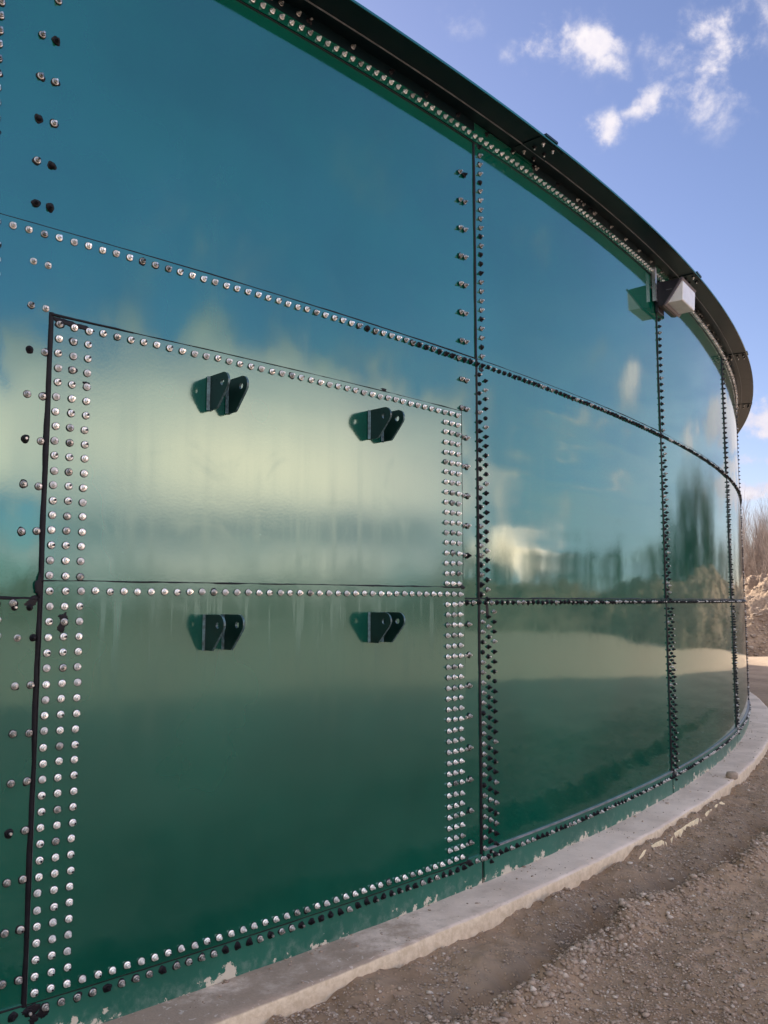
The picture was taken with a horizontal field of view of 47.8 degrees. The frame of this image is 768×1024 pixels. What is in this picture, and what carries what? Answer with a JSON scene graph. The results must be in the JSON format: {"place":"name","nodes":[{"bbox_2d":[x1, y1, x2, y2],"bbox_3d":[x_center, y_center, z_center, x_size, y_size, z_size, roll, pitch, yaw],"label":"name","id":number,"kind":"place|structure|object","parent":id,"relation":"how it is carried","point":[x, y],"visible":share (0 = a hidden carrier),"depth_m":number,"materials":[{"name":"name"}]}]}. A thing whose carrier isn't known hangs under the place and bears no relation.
{"place":"outdoors","nodes":[
{"label":"outdoors","id":0,"kind":"place"},
{"bbox_2d":[266,656,767,1023],"bbox_3d":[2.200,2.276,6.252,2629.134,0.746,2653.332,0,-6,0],"label":"ground","id":1,"kind":"structure","parent":0,"point":[494,972],"depth_m":4.07,"materials":[{"name":"soil"}]},
{"bbox_2d":[102,692,767,1023],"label":"concrete footing","id":2,"kind":"object","parent":1,"relation":"on","point":[249,998],"visible":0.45,"depth_m":4.20,"materials":[{"name":"grey concrete"}]},
{"bbox_2d":[0,0,752,1023],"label":"storage tank","id":3,"kind":"object","parent":2,"relation":"on","point":[374,410],"visible":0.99,"depth_m":4.08,"materials":[{"name":"green metal"}]},
{"bbox_2d":[652,267,695,317],"bbox_3d":[2.490,-1.875,7.432,0.253,0.367,0.443,-4,-7,35],"label":"wall light","id":4,"kind":"object","parent":3,"relation":"attached to","point":[674,298],"visible":1,"depth_m":7.32,"materials":[{"name":"white metal"}]},
{"bbox_2d":[726,771,737,779],"bbox_3d":[3.050,2.310,7.600,0.095,0.072,0.084,2,-6,-15],"label":"rock","id":5,"kind":"object","parent":2,"relation":"on","point":[732,775],"visible":1,"depth_m":7.57,"materials":[{"name":"stone"}]},
{"bbox_2d":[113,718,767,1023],"bbox_3d":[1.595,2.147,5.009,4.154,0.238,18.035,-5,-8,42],"label":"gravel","id":6,"kind":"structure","parent":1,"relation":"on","point":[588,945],"depth_m":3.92,"materials":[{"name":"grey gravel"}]},
{"bbox_2d":[639,840,666,858],"bbox_3d":[1.756,2.217,5.653,0.013,0.094,0.464,-5,-7,39],"label":"foam board","id":7,"kind":"object","parent":1,"relation":"on","point":[659,843],"visible":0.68,"depth_m":5.69,"materials":[{"name":"beige plastic"}]},
{"bbox_2d":[670,818,701,842],"bbox_3d":[2.159,2.269,6.166,0.016,0.094,0.675,-4,-7,37],"label":"foam board","id":8,"kind":"object","parent":1,"relation":"on","point":[689,824],"visible":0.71,"depth_m":6.12,"materials":[{"name":"beige plastic"}]},
{"bbox_2d":[704,802,724,817],"bbox_3d":[2.558,2.324,6.707,0.013,0.095,0.590,-4,-7,35],"label":"foam board","id":9,"kind":"object","parent":1,"relation":"on","point":[708,811],"visible":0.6,"depth_m":6.64,"materials":[{"name":"beige plastic"}]},
{"bbox_2d":[742,527,749,578],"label":"bare tree","id":10,"kind":"object","parent":1,"relation":"on","point":[746,560],"visible":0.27,"depth_m":44.58,"materials":[{"name":"brown plant"}]},
{"bbox_2d":[741,499,750,535],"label":"bare tree","id":11,"kind":"object","parent":1,"relation":"on","point":[745,523],"visible":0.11,"depth_m":50.12,"materials":[{"name":"brown plant"}]},
{"bbox_2d":[741,497,751,578],"bbox_3d":[21.120,2.699,51.351,1.809,8.756,2.404,-5,-8,40],"label":"bare tree","id":12,"kind":"object","parent":1,"relation":"on","point":[746,529],"visible":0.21,"depth_m":51.31,"materials":[{"name":"brown plant"}]},
{"bbox_2d":[741,505,758,574],"bbox_3d":[22.305,2.966,53.625,1.795,8.684,2.384,4,-7,-35],"label":"bare tree","id":13,"kind":"object","parent":1,"relation":"on","point":[746,540],"visible":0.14,"depth_m":53.79,"materials":[{"name":"brown plant"}]},
{"bbox_2d":[742,527,762,575],"bbox_3d":[20.099,3.330,46.597,2.551,6.536,1.600,-4,-7,37],"label":"bare tree","id":14,"kind":"object","parent":1,"relation":"on","point":[754,546],"visible":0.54,"depth_m":46.90,"materials":[{"name":"brown plant"}]},
{"bbox_2d":[743,519,762,576],"bbox_3d":[21.773,3.489,51.139,1.959,7.136,1.475,-1,-6,13],"label":"bare tree","id":15,"kind":"object","parent":1,"relation":"on","point":[752,551],"visible":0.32,"depth_m":51.22,"materials":[{"name":"brown plant"}]},
{"bbox_2d":[743,538,762,576],"bbox_3d":[21.520,3.758,50.593,1.978,6.483,1.649,2,-6,-17],"label":"bare tree","id":16,"kind":"object","parent":1,"relation":"on","point":[748,559],"visible":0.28,"depth_m":50.59,"materials":[{"name":"brown plant"}]},
{"bbox_2d":[742,511,764,569],"bbox_3d":[23.280,3.345,54.613,2.478,8.122,2.066,1,-6,-12],"label":"bare tree","id":17,"kind":"object","parent":1,"relation":"on","point":[749,539],"visible":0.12,"depth_m":54.84,"materials":[{"name":"brown plant"}]},
{"bbox_2d":[744,495,763,574],"bbox_3d":[20.465,2.699,46.911,1.924,7.859,3.068,4,-7,-33],"label":"bare tree","id":18,"kind":"object","parent":1,"relation":"on","point":[757,529],"visible":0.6,"depth_m":47.40,"materials":[{"name":"brown plant"}]},
{"bbox_2d":[746,529,764,575],"bbox_3d":[19.999,3.615,46.186,1.440,5.884,2.297,-1,-6,8],"label":"bare tree","id":19,"kind":"object","parent":1,"relation":"on","point":[758,560],"visible":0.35,"depth_m":46.55,"materials":[{"name":"brown plant"}]},
{"bbox_2d":[744,488,767,554],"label":"bare tree","id":20,"kind":"object","parent":1,"relation":"on","point":[757,526],"visible":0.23,"depth_m":52.24,"materials":[{"name":"brown plant"}]},
{"bbox_2d":[744,573,767,656],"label":"dirt mound","id":21,"kind":"object","parent":1,"relation":"on","point":[759,600],"visible":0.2,"depth_m":27.89,"materials":[{"name":"brown soil"}]},
{"bbox_2d":[745,577,767,656],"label":"rubble","id":22,"kind":"object","parent":21,"relation":"on","point":[754,636],"visible":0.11,"depth_m":27.25,"materials":[{"name":"stone"}]},
{"bbox_2d":[745,523,767,575],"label":"bare tree","id":23,"kind":"object","parent":1,"relation":"on","point":[761,556],"visible":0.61,"depth_m":44.20,"materials":[{"name":"brown plant"}]},
{"bbox_2d":[747,527,767,575],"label":"bare tree","id":24,"kind":"object","parent":1,"relation":"on","point":[760,563],"visible":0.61,"depth_m":43.02,"materials":[{"name":"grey plant"}]},
{"bbox_2d":[749,493,767,572],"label":"bare tree","id":25,"kind":"object","parent":1,"relation":"on","point":[757,532],"visible":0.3,"depth_m":51.25,"materials":[{"name":"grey plant"}]},
{"bbox_2d":[752,518,766,541],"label":"bare tree","id":26,"kind":"object","parent":1,"relation":"on","point":[761,525],"visible":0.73,"depth_m":44.74,"materials":[{"name":"grey plant"}]},
{"bbox_2d":[754,528,767,564],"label":"bare tree","id":27,"kind":"object","parent":1,"relation":"on","point":[762,548],"visible":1,"depth_m":42.39,"materials":[{"name":"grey plant"}]},
{"bbox_2d":[754,506,767,575],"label":"bare tree","id":28,"kind":"object","parent":1,"relation":"on","point":[764,538],"visible":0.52,"depth_m":44.27,"materials":[{"name":"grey plant"}]},
{"bbox_2d":[756,511,767,573],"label":"bare tree","id":29,"kind":"object","parent":1,"relation":"on","point":[766,543],"visible":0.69,"depth_m":43.46,"materials":[{"name":"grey plant"}]},
{"bbox_2d":[355,0,767,562],"label":"sky","id":30,"kind":"structure","parent":0,"point":[665,102],"materials":[{"name":"blue"}]}
]}

